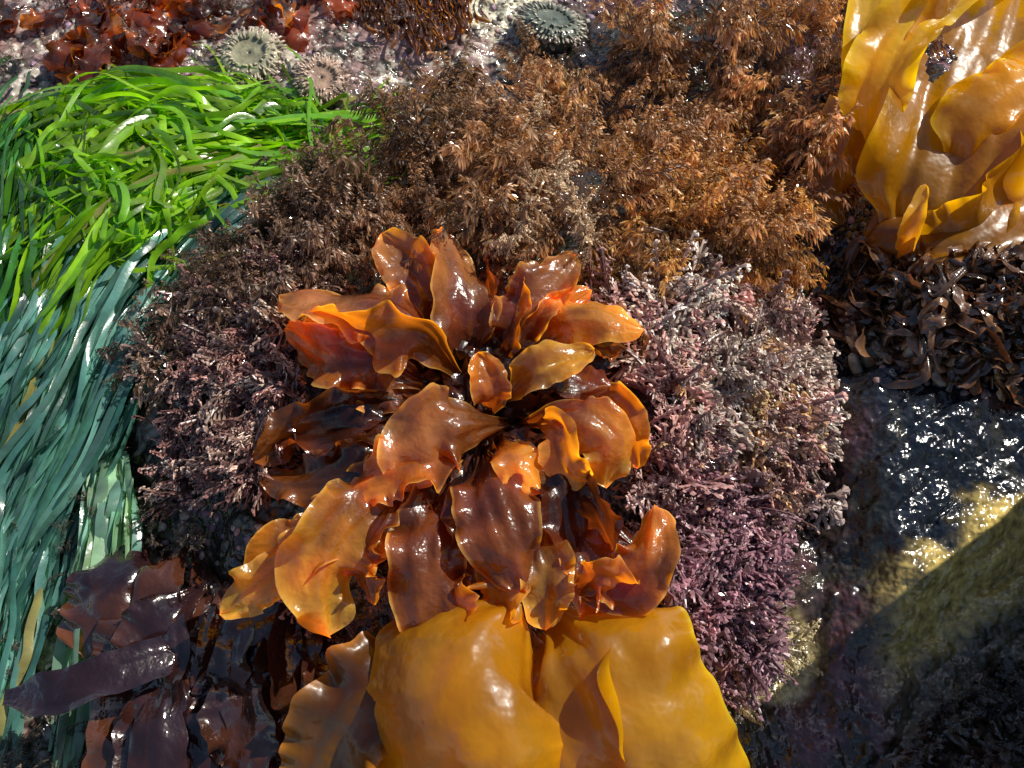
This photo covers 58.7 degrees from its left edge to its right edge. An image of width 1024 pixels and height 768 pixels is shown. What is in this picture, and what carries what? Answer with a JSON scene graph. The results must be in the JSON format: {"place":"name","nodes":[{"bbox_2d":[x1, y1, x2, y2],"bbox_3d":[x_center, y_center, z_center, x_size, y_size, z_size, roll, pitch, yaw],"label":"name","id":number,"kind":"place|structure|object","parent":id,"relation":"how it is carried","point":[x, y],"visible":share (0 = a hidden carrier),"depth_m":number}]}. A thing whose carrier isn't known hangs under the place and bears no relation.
{"place":"outdoors","nodes":[
{"label":"outdoors","id":0,"kind":"place"},
{"bbox_2d":[0,0,1023,767],"bbox_3d":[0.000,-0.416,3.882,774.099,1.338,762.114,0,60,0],"label":"tidepool rock ground","id":1,"kind":"structure","parent":0,"point":[910,574],"depth_m":3.15},
{"bbox_2d":[2,538,342,767],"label":"dark brown kelp","id":2,"kind":"object","parent":1,"relation":"on","point":[169,672],"visible":0.82,"depth_m":2.80},
{"bbox_2d":[0,0,359,84],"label":"red seaweed","id":3,"kind":"object","parent":1,"relation":"on","point":[88,44],"visible":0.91,"depth_m":4.42},
{"bbox_2d":[0,43,410,767],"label":"surfgrass","id":4,"kind":"object","parent":1,"relation":"on","point":[116,183],"visible":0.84,"depth_m":3.47},
{"bbox_2d":[213,25,286,84],"bbox_3d":[-1.235,-1.532,4.321,0.350,0.200,0.338,0,60,0],"label":"sea anemone","id":5,"kind":"object","parent":1,"relation":"on","point":[257,48],"visible":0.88,"depth_m":4.27},
{"bbox_2d":[292,52,350,106],"bbox_3d":[-0.882,-1.389,4.278,0.262,0.241,0.278,0,60,0],"label":"sea anemone","id":6,"kind":"object","parent":1,"relation":"on","point":[328,86],"visible":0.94,"depth_m":4.21},
{"bbox_2d":[339,0,494,55],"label":"fringed red algae","id":7,"kind":"object","parent":1,"relation":"on","point":[425,31],"visible":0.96,"depth_m":4.57},
{"bbox_2d":[219,226,680,637],"bbox_3d":[-0.196,0.085,2.829,1.346,0.456,1.441,0,60,0],"label":"iridescent red seaweed","id":8,"kind":"object","parent":1,"relation":"on","point":[438,472],"visible":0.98,"depth_m":2.72},
{"bbox_2d":[7,0,933,718],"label":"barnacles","id":9,"kind":"object","parent":1,"relation":"on","point":[893,372],"visible":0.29,"depth_m":4.32},
{"bbox_2d":[120,0,850,728],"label":"coralline algae","id":10,"kind":"object","parent":1,"relation":"on","point":[736,520],"visible":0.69,"depth_m":3.05},
{"bbox_2d":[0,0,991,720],"bbox_3d":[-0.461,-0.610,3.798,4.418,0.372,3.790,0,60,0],"label":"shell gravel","id":11,"kind":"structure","parent":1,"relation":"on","point":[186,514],"depth_m":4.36},
{"bbox_2d":[0,0,1023,767],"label":"turf algae","id":12,"kind":"object","parent":1,"relation":"on","point":[190,538],"visible":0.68,"depth_m":2.98},
{"bbox_2d":[278,599,749,767],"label":"golden kelp","id":13,"kind":"object","parent":1,"relation":"on","point":[456,687],"visible":0.95,"depth_m":2.51},
{"bbox_2d":[94,0,956,425],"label":"brown bushy algae","id":14,"kind":"object","parent":1,"relation":"on","point":[706,182],"visible":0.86,"depth_m":3.37},
{"bbox_2d":[513,0,587,53],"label":"sea anemone","id":15,"kind":"object","parent":1,"relation":"on","point":[559,28],"visible":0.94,"depth_m":4.52},
{"bbox_2d":[793,0,1023,268],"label":"golden kelp","id":16,"kind":"object","parent":1,"relation":"on","point":[938,163],"visible":0.93,"depth_m":3.50},
{"bbox_2d":[815,235,1023,407],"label":"tangled brown seaweed","id":17,"kind":"object","parent":1,"relation":"on","point":[961,325],"visible":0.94,"depth_m":3.24},
{"bbox_2d":[889,657,1023,767],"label":"tangled brown seaweed","id":18,"kind":"object","parent":1,"relation":"on","point":[971,752],"visible":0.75,"depth_m":2.91},
{"bbox_2d":[839,328,932,373],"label":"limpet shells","id":19,"kind":"object","parent":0,"point":[854,362],"visible":0.38,"depth_m":3.37}
]}

